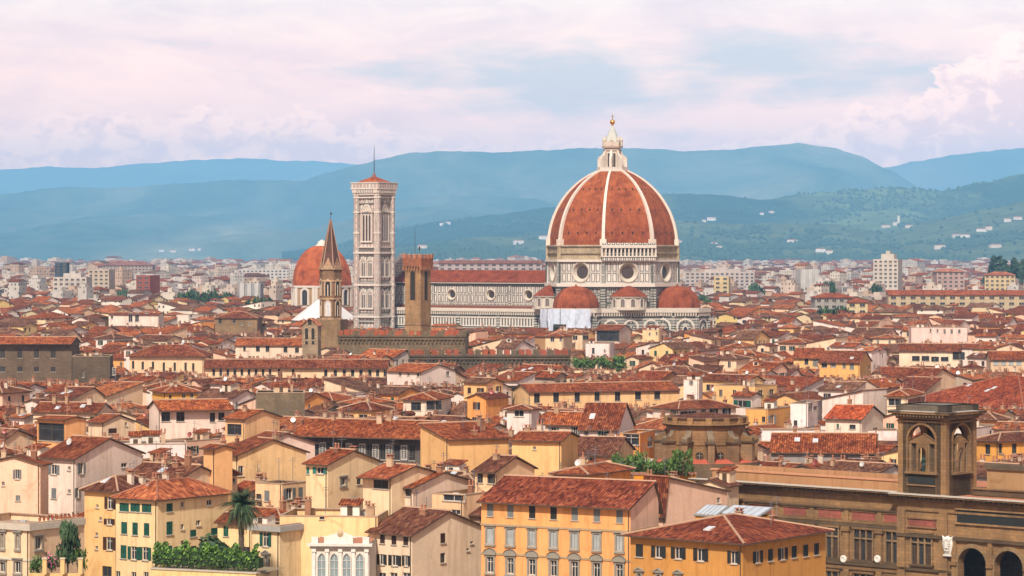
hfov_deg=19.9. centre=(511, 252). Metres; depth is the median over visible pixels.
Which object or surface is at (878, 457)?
house
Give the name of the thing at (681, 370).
house
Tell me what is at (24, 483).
house
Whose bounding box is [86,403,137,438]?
house
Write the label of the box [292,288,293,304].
window
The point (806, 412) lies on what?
house
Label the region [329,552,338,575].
window
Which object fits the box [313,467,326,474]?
window
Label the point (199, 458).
house
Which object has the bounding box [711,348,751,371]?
house
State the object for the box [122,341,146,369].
house
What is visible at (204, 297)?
tree
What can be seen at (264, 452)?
house
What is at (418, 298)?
stone tower
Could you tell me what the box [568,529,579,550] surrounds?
window
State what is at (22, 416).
house
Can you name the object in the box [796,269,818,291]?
apartment block
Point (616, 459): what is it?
shrub
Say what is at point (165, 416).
window
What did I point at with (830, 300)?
apartment block
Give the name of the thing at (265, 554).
window
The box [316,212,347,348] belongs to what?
church spire
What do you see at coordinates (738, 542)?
house
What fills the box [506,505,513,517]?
window
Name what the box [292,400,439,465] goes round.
house
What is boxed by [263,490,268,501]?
window
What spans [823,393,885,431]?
house
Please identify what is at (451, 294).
round window
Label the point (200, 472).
house
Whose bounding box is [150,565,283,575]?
garden wall
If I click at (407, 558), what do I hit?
window
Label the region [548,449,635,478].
house
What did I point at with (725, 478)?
house
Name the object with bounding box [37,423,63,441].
window
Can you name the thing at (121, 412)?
house
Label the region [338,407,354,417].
house
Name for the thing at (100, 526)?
house
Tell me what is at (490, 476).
window
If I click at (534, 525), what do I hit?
house
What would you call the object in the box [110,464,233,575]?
house
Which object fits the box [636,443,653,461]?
house
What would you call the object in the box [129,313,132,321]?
window
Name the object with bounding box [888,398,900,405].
window
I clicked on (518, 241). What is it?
hillside villa
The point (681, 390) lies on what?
house
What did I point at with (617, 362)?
shrub
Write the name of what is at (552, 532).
window
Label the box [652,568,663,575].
window
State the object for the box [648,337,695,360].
house
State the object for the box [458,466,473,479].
house
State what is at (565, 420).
house
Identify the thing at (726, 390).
house
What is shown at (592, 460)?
house
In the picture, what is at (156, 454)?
house
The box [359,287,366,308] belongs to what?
window
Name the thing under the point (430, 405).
window
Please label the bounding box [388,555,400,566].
window
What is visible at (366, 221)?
window
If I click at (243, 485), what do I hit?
house
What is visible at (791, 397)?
house
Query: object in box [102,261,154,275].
apartment block
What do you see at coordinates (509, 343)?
house
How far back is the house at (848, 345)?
977.74 m
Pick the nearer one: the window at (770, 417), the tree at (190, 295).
the window at (770, 417)
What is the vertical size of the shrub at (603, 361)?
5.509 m
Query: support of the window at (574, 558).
in the house at (534, 525)
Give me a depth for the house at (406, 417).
557.02 m
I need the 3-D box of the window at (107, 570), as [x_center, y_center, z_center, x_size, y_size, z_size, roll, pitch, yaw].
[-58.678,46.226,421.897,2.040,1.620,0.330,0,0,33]
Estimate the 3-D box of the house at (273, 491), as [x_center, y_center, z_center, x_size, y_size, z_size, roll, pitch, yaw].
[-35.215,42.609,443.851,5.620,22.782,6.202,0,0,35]
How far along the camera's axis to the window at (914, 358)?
992.50 m
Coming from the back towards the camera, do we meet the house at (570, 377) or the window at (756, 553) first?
the house at (570, 377)
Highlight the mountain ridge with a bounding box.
[0,143,916,261]
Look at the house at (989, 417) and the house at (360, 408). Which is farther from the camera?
the house at (360, 408)
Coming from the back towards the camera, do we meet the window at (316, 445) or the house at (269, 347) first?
the house at (269, 347)
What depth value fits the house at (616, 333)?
1206.77 m
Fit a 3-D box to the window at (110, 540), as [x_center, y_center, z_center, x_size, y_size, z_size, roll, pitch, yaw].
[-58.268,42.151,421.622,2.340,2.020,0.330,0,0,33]
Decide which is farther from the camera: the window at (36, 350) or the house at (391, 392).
the window at (36, 350)
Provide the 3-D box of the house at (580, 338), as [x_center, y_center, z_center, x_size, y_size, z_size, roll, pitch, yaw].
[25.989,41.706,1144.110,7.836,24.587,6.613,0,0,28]
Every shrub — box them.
[29,554,41,572]
[68,548,87,571]
[192,532,228,553]
[570,356,589,368]
[580,356,598,368]
[596,355,610,368]
[608,355,627,371]
[610,451,624,463]
[620,454,641,471]
[630,450,649,471]
[644,459,665,474]
[656,457,681,475]
[669,448,694,477]
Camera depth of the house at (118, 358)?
967.83 m
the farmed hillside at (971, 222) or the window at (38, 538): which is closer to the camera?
the window at (38, 538)
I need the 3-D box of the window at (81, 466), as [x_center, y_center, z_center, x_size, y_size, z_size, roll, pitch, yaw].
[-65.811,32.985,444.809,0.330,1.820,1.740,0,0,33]
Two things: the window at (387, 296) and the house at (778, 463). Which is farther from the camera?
the window at (387, 296)
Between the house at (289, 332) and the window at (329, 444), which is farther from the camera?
the house at (289, 332)
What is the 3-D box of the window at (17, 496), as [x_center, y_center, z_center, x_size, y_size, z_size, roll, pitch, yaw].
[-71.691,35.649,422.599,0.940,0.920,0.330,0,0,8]
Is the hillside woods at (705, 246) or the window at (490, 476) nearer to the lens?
the window at (490, 476)
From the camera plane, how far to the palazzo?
968.84 m
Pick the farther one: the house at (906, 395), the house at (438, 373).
the house at (438, 373)
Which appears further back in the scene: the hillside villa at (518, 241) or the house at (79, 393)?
the hillside villa at (518, 241)
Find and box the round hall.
[652,412,759,477]
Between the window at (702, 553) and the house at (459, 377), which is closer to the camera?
the window at (702, 553)
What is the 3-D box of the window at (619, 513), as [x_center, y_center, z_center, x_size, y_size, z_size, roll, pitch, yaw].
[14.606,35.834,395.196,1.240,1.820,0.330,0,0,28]
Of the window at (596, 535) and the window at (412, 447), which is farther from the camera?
the window at (412, 447)
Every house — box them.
[0,378,32,405]
[0,418,34,450]
[0,437,52,514]
[0,439,25,456]
[0,512,85,575]
[7,400,32,424]
[18,443,51,455]
[22,391,51,412]
[24,417,36,443]
[31,390,112,426]
[33,404,89,448]
[37,418,145,515]
[45,381,105,401]
[72,350,115,382]
[78,463,151,575]
[80,345,100,353]
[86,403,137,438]
[94,331,134,348]
[97,376,143,404]
[108,309,163,326]
[108,395,143,408]
[110,398,138,430]
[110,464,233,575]
[111,422,186,457]
[113,347,125,366]
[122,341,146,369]
[122,425,195,456]
[126,344,212,373]
[130,368,164,385]
[132,410,145,418]
[134,450,211,483]
[137,332,182,344]
[142,440,174,462]
[143,370,190,404]
[146,398,234,438]
[149,371,201,399]
[172,337,203,349]
[172,421,220,456]
[192,455,203,465]
[196,381,255,408]
[199,435,236,507]
[203,354,390,377]
[208,370,241,387]
[209,427,224,439]
[214,307,263,333]
[214,492,254,551]
[222,395,282,442]
[226,434,239,447]
[228,495,290,520]
[232,420,309,483]
[232,468,242,505]
[234,330,301,357]
[234,425,318,460]
[236,397,254,408]
[237,463,267,505]
[239,354,261,358]
[247,510,303,575]
[253,376,299,389]
[255,458,305,508]
[256,380,304,415]
[279,486,387,575]
[280,414,324,432]
[282,328,301,336]
[289,497,304,507]
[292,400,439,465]
[301,430,382,507]
[305,387,330,408]
[305,409,319,416]
[307,529,375,575]
[317,387,357,403]
[323,357,342,358]
[323,376,380,393]
[331,352,371,358]
[336,388,394,413]
[336,397,393,417]
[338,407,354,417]
[356,443,436,515]
[359,416,375,418]
[360,347,408,366]
[365,489,480,575]
[375,376,419,401]
[383,406,424,419]
[385,356,456,385]
[393,397,402,410]
[399,409,433,419]
[400,377,453,415]
[403,452,471,507]
[418,411,511,472]
[424,406,471,421]
[424,457,468,474]
[431,470,486,519]
[433,386,454,394]
[443,363,466,384]
[451,388,463,405]
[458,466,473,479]
[461,369,504,400]
[464,384,510,419]
[468,490,483,522]
[471,441,538,492]
[476,474,663,575]
[487,423,511,447]
[491,405,514,422]
[494,370,535,391]
[495,336,534,353]
[503,397,542,433]
[509,417,580,475]
[512,371,679,407]
[513,362,553,375]
[535,365,567,382]
[539,401,582,429]
[539,406,552,414]
[543,327,573,349]
[543,397,583,434]
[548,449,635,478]
[551,326,568,333]
[566,328,590,352]
[566,374,580,381]
[572,368,600,381]
[577,388,635,435]
[578,426,635,462]
[585,335,613,357]
[586,455,607,463]
[594,319,631,343]
[594,350,611,368]
[619,429,655,457]
[621,496,834,575]
[625,352,654,369]
[627,362,677,380]
[631,331,641,342]
[634,410,665,434]
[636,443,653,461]
[643,325,661,341]
[643,474,730,525]
[646,409,652,417]
[647,469,695,482]
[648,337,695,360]
[649,391,739,417]
[654,360,708,375]
[659,328,668,340]
[669,368,726,387]
[678,384,683,398]
[683,365,702,399]
[683,384,713,398]
[688,349,719,365]
[696,466,742,506]
[703,368,765,391]
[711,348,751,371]
[714,376,776,405]
[724,340,757,350]
[731,347,774,360]
[731,380,763,414]
[733,327,770,343]
[740,354,788,375]
[745,391,789,426]
[746,418,779,434]
[748,431,770,459]
[758,443,766,459]
[759,449,801,467]
[760,420,897,440]
[769,416,877,462]
[774,378,823,405]
[776,336,812,354]
[785,414,802,427]
[790,386,821,426]
[791,450,823,468]
[792,345,824,368]
[804,336,847,349]
[816,376,866,396]
[816,452,897,473]
[818,344,875,379]
[819,386,887,419]
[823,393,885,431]
[829,336,865,349]
[849,326,897,335]
[855,366,899,392]
[856,342,879,372]
[870,328,905,343]
[876,449,881,459]
[878,438,957,463]
[883,376,924,414]
[883,400,920,435]
[885,343,898,354]
[886,358,957,388]
[898,339,964,367]
[899,373,941,394]
[901,323,913,342]
[909,321,967,342]
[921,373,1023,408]
[933,323,957,326]
[954,418,994,437]
[955,368,992,386]
[965,345,986,368]
[966,397,1011,423]
[977,420,1023,461]
[977,452,1019,480]
[985,346,1023,371]
[991,409,1023,431]
[995,340,1023,350]
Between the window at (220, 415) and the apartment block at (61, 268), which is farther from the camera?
the apartment block at (61, 268)
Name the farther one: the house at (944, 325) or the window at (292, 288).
the window at (292, 288)
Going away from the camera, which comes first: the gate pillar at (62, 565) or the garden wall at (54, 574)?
the gate pillar at (62, 565)
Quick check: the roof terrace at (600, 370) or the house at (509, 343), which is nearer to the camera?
the roof terrace at (600, 370)
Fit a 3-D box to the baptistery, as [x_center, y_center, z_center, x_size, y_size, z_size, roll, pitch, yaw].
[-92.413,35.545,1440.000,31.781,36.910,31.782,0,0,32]
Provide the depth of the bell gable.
983.69 m
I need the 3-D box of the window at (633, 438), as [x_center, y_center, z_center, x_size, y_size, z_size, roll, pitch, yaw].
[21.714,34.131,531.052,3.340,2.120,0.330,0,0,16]
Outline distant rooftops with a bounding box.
[0,255,1023,508]
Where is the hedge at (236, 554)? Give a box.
[152,539,262,571]
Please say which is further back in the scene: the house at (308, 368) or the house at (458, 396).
the house at (308, 368)
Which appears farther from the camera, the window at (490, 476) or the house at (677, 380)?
the house at (677, 380)
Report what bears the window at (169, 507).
in the house at (177, 511)
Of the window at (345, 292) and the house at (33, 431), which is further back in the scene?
the window at (345, 292)
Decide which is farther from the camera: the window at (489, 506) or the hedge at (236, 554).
the window at (489, 506)
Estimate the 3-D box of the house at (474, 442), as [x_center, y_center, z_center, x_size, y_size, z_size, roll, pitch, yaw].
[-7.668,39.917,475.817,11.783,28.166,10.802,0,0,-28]
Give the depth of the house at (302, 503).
437.48 m
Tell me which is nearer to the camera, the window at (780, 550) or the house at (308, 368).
the window at (780, 550)
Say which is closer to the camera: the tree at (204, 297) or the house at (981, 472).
the house at (981, 472)
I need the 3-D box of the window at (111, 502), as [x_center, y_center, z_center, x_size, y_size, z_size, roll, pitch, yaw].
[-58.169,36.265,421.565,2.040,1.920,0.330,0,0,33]
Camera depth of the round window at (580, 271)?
1322.42 m
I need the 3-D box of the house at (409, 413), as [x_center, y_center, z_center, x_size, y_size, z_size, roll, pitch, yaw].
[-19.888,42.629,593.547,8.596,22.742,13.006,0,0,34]
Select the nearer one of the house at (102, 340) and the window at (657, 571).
the window at (657, 571)
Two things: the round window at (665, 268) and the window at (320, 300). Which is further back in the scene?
the round window at (665, 268)
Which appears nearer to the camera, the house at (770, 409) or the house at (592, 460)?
the house at (592, 460)
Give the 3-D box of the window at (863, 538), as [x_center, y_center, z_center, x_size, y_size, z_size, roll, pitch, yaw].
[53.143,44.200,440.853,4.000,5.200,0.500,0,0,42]
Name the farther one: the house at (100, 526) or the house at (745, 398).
the house at (745, 398)
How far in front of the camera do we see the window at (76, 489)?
444.25 m
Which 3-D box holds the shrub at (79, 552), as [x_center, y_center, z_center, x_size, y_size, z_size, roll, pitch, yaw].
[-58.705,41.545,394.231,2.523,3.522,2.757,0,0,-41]
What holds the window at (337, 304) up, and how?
in the church spire
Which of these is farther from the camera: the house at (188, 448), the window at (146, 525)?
the house at (188, 448)
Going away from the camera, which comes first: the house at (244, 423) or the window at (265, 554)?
the window at (265, 554)
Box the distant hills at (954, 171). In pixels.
[884,148,1023,190]
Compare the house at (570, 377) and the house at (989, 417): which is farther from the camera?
the house at (570, 377)
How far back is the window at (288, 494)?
441.66 m
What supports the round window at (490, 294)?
in the cathedral
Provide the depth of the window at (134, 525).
417.59 m
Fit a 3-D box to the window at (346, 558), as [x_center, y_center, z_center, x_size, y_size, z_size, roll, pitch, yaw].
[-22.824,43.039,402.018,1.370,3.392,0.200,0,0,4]
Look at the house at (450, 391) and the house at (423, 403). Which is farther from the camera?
the house at (450, 391)
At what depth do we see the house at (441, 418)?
608.73 m
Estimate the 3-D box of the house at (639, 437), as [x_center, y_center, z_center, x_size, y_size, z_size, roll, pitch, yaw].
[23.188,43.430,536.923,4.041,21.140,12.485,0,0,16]
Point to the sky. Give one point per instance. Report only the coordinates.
(84, 83)
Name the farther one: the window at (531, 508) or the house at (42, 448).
the house at (42, 448)
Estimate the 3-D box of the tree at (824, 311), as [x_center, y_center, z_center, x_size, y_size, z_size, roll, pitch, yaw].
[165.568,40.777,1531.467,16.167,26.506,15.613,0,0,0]
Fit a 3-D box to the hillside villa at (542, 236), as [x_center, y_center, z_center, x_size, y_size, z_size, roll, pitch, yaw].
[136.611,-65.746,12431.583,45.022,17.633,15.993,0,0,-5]
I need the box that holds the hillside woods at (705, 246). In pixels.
[337,179,1023,261]
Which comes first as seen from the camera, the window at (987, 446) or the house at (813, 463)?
the house at (813, 463)
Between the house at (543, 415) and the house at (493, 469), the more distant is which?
the house at (543, 415)
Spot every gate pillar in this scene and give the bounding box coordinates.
[42,557,47,573]
[60,557,65,573]
[78,557,83,573]
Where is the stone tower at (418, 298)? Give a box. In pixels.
[402,246,433,334]
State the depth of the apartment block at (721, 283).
2400.09 m
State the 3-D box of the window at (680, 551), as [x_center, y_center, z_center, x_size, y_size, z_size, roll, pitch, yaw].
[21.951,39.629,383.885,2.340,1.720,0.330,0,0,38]
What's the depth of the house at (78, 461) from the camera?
446.64 m
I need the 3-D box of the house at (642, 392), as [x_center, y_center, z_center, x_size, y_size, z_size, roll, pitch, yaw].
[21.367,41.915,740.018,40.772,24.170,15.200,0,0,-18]
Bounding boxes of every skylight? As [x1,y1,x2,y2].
[693,504,728,518]
[722,505,772,517]
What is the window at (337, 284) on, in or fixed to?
in the church spire
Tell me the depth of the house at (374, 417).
565.14 m
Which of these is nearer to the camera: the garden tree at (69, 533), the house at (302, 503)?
the garden tree at (69, 533)
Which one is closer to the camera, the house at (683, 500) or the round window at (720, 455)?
the house at (683, 500)
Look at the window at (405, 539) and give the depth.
407.27 m
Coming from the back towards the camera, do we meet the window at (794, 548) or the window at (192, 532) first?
the window at (192, 532)
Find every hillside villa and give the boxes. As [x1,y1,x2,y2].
[418,244,426,247]
[513,240,523,244]
[539,235,547,238]
[707,217,715,220]
[815,248,825,251]
[934,244,944,249]
[960,234,969,237]
[976,228,986,231]
[989,244,1001,247]
[1013,216,1021,219]
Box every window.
[0,348,4,357]
[0,529,6,550]
[0,559,6,574]
[11,557,22,575]
[12,530,22,551]
[13,469,20,479]
[14,495,20,501]
[17,348,21,357]
[33,534,44,551]
[34,348,38,357]
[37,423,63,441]
[49,465,58,475]
[50,488,56,499]
[51,348,55,357]
[75,488,80,498]
[78,463,84,474]
[103,537,114,550]
[103,566,111,575]
[104,497,114,509]
[104,518,114,525]
[108,428,117,433]
[112,367,115,374]
[118,503,129,512]
[119,545,126,559]
[120,522,127,534]
[128,546,138,560]
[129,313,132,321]
[129,503,139,512]
[131,522,137,535]
[135,313,138,321]
[139,547,150,560]
[140,504,151,513]
[142,523,149,536]
[161,412,170,421]
[166,503,173,512]
[166,521,173,535]
[176,412,184,421]
[190,529,197,537]
[191,446,198,453]
[209,413,215,422]
[211,528,217,535]
[218,413,224,420]
[222,526,228,536]
[228,424,241,435]
[237,466,244,476]
[260,532,270,547]
[260,550,270,573]
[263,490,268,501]
[283,488,295,499]
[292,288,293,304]
[299,487,302,499]
[300,288,308,304]
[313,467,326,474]
[315,442,317,455]
[317,552,325,575]
[320,300,321,315]
[324,279,330,295]
[324,300,330,315]
[327,442,331,449]
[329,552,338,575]
[335,279,340,295]
[335,300,340,315]
[339,475,348,487]
[342,288,348,304]
[342,552,351,575]
[355,553,364,575]
[359,255,366,277]
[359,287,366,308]
[360,196,372,241]
[366,255,373,277]
[366,287,373,308]
[367,444,371,455]
[372,480,388,489]
[377,554,386,565]
[379,535,384,544]
[380,444,385,459]
[381,198,389,241]
[381,254,385,277]
[381,286,385,308]
[385,255,389,277]
[385,287,389,308]
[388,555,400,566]
[390,536,396,545]
[394,445,399,460]
[402,537,407,545]
[402,555,409,566]
[405,489,410,497]
[410,402,420,410]
[410,445,414,460]
[426,400,441,410]
[440,533,446,543]
[440,553,445,563]
[442,493,464,502]
[446,288,456,299]
[473,402,479,409]
[476,473,483,483]
[483,524,495,546]
[483,548,495,574]
[485,289,495,300]
[486,474,494,484]
[486,504,493,516]
[503,549,516,575]
[504,525,515,547]
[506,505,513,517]
[514,410,523,416]
[523,289,533,300]
[525,550,537,575]
[526,527,536,548]
[528,506,535,518]
[534,393,539,402]
[546,551,559,575]
[547,528,558,549]
[548,427,558,429]
[549,507,556,519]
[550,262,555,281]
[553,393,558,402]
[567,553,580,575]
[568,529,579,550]
[570,508,578,521]
[571,427,579,434]
[572,262,589,282]
[575,393,579,401]
[589,554,602,575]
[590,530,602,552]
[592,509,600,522]
[594,392,599,401]
[597,331,619,341]
[598,431,608,435]
[612,555,625,575]
[613,531,624,553]
[614,392,619,401]
[615,510,623,523]
[618,262,637,282]
[623,434,639,445]
[633,567,644,575]
[635,392,640,399]
[635,544,643,557]
[648,436,653,447]
[651,545,665,558]
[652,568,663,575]
[654,389,659,399]
[661,262,670,281]
[671,547,685,559]
[672,569,683,575]
[680,411,696,413]
[693,548,707,562]
[695,452,703,459]
[716,452,723,459]
[722,408,730,413]
[727,551,739,564]
[734,400,750,407]
[753,550,762,563]
[768,415,775,422]
[768,549,773,561]
[778,547,787,560]
[791,546,797,558]
[803,544,809,557]
[808,403,812,411]
[813,359,817,366]
[814,543,820,555]
[818,524,840,559]
[826,568,840,575]
[849,425,855,429]
[851,527,874,562]
[851,571,874,575]
[883,529,896,564]
[886,423,893,427]
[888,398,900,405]
[908,395,924,402]
[909,530,933,567]
[912,356,919,360]
[922,356,928,360]
[931,357,938,361]
[940,357,948,361]
[953,352,964,359]
[985,444,990,454]
[999,444,1001,453]
[1012,444,1015,453]
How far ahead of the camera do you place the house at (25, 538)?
401.40 m
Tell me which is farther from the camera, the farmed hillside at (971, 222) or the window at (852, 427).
the farmed hillside at (971, 222)
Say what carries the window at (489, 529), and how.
in the house at (534, 525)
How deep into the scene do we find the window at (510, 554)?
403.12 m
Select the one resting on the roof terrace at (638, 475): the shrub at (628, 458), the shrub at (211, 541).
the shrub at (628, 458)
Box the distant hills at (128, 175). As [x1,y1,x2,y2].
[0,158,354,193]
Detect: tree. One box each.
[55,519,80,572]
[118,289,128,296]
[173,291,198,298]
[182,291,198,301]
[197,291,216,301]
[199,293,208,301]
[207,288,232,303]
[216,485,264,551]
[253,297,269,302]
[698,294,710,302]
[748,282,765,294]
[812,308,841,314]
[817,307,827,313]
[822,281,836,292]
[825,306,851,311]
[867,282,881,293]
[989,255,997,272]
[993,256,1004,271]
[1003,263,1010,272]
[1010,257,1019,280]
[1010,257,1023,283]
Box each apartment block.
[53,271,91,290]
[55,262,69,276]
[88,269,114,288]
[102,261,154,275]
[136,275,159,293]
[238,269,293,279]
[239,283,262,298]
[438,260,542,269]
[685,267,754,289]
[714,276,729,293]
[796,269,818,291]
[809,293,854,309]
[845,298,868,312]
[873,251,901,289]
[886,290,1023,309]
[931,268,964,289]
[984,272,1014,289]
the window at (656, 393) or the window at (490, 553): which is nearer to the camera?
the window at (490, 553)
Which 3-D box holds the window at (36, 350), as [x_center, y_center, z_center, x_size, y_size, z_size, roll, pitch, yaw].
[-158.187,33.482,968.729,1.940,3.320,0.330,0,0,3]
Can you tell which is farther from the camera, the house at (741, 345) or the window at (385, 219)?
the window at (385, 219)
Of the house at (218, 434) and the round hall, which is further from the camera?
the house at (218, 434)
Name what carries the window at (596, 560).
in the house at (534, 525)
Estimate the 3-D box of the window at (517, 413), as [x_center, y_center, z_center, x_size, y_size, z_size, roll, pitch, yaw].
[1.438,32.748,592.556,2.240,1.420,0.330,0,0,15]
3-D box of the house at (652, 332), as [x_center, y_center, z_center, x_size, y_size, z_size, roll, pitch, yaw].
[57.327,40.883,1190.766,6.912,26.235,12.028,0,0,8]
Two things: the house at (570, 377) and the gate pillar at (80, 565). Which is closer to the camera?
the gate pillar at (80, 565)
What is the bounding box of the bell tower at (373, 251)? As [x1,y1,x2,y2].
[350,157,397,328]
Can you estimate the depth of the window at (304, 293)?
1745.51 m
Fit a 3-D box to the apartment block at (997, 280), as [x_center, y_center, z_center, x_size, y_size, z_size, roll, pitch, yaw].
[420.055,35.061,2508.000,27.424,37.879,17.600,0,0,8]
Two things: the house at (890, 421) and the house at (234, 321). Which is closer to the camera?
the house at (890, 421)
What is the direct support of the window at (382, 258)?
in the bell tower at (373, 251)
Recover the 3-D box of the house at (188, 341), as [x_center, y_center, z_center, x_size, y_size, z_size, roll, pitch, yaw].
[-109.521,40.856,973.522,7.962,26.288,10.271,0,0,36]
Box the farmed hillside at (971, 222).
[395,201,1023,260]
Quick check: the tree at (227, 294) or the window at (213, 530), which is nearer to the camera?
the window at (213, 530)
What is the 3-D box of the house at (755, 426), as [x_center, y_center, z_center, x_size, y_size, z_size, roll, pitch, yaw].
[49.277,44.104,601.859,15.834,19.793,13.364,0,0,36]
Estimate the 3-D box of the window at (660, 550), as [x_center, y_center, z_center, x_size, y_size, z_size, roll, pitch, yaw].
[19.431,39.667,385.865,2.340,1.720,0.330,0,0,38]
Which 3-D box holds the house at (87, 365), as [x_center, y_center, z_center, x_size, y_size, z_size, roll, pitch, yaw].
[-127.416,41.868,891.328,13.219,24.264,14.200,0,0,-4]
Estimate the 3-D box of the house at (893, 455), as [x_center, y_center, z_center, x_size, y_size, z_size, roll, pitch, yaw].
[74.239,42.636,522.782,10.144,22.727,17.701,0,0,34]
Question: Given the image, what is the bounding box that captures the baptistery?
[292,299,352,322]
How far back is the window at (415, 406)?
673.78 m
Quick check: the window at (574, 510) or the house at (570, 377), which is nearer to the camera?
the window at (574, 510)
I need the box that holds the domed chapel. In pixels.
[291,240,352,307]
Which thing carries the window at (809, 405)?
in the house at (806, 412)
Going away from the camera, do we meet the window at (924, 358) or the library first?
the library
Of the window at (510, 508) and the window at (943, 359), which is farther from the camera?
the window at (943, 359)
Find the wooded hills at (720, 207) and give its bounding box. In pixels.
[282,174,1023,260]
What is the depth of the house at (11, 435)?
542.81 m
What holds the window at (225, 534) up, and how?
in the house at (229, 537)
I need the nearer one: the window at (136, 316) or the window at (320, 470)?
the window at (320, 470)
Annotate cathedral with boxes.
[395,114,710,331]
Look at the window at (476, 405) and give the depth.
644.34 m
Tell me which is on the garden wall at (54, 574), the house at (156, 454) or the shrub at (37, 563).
the shrub at (37, 563)
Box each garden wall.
[29,573,83,575]
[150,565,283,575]
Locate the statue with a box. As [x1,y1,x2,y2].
[921,455,925,471]
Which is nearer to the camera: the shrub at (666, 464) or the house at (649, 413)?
the shrub at (666, 464)
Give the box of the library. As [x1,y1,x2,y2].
[688,402,1023,575]
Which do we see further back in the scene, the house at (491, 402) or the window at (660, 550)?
the house at (491, 402)
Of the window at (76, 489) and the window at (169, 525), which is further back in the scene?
the window at (76, 489)
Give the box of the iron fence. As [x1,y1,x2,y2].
[152,557,253,571]
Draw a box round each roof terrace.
[574,369,624,373]
[631,472,696,481]
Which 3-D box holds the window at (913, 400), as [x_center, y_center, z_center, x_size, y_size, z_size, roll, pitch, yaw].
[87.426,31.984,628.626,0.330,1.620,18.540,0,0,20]
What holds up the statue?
on the library
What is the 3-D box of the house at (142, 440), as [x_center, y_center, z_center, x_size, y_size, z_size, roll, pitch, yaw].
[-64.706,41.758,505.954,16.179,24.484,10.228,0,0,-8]
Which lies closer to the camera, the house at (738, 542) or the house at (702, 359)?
the house at (738, 542)
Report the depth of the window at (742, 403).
639.63 m
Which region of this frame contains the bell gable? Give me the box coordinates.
[300,318,322,358]
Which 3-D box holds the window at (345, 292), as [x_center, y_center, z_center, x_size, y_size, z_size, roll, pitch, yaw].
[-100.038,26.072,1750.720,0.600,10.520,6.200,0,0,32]
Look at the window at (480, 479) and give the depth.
428.70 m
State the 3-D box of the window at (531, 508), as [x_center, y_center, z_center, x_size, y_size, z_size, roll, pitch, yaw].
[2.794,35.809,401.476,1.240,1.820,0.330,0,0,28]
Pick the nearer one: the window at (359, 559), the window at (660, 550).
the window at (660, 550)
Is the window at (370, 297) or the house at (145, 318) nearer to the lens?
the window at (370, 297)
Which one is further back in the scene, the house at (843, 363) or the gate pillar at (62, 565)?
the house at (843, 363)
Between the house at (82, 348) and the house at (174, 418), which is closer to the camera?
the house at (174, 418)
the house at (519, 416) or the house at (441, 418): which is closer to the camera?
the house at (519, 416)
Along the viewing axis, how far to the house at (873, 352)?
931.27 m
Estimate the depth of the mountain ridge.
24036.25 m
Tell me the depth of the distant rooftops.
1404.95 m
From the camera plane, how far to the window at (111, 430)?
583.25 m
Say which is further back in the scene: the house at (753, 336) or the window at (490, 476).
the house at (753, 336)
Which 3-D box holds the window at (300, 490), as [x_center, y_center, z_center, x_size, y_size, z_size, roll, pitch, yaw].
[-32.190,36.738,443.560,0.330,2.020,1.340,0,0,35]
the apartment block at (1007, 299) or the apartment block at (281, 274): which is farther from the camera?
the apartment block at (281, 274)
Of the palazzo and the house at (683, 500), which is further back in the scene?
the palazzo
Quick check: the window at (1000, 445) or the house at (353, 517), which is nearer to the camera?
the house at (353, 517)
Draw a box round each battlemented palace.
[337,330,469,354]
[408,349,570,369]
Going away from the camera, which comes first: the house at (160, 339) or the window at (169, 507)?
the window at (169, 507)
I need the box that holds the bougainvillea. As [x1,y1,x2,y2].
[42,551,59,571]
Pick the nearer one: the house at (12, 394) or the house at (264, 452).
the house at (264, 452)
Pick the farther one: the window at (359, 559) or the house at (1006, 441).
the house at (1006, 441)
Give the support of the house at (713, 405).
on the ground
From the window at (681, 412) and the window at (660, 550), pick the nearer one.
the window at (660, 550)
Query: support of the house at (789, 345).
on the ground
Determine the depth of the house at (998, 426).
551.02 m
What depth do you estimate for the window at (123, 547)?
418.87 m
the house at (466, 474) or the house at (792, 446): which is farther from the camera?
the house at (792, 446)
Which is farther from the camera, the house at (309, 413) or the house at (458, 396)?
the house at (458, 396)
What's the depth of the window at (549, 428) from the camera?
550.46 m
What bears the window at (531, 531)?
in the house at (534, 525)
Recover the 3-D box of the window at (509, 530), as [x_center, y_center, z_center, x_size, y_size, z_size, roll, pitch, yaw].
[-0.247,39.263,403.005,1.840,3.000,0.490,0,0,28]
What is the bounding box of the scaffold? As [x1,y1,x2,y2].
[540,308,590,330]
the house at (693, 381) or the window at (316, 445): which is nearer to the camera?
the window at (316, 445)
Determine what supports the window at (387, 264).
in the bell tower at (373, 251)
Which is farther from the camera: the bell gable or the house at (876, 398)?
the bell gable
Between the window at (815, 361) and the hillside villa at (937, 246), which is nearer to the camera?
the window at (815, 361)
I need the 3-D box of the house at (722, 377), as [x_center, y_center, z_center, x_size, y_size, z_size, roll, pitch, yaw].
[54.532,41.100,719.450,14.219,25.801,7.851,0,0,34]
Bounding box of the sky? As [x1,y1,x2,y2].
[0,0,1023,169]
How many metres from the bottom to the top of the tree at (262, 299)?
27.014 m
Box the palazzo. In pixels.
[0,336,81,381]
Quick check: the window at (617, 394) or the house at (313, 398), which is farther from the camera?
the window at (617, 394)

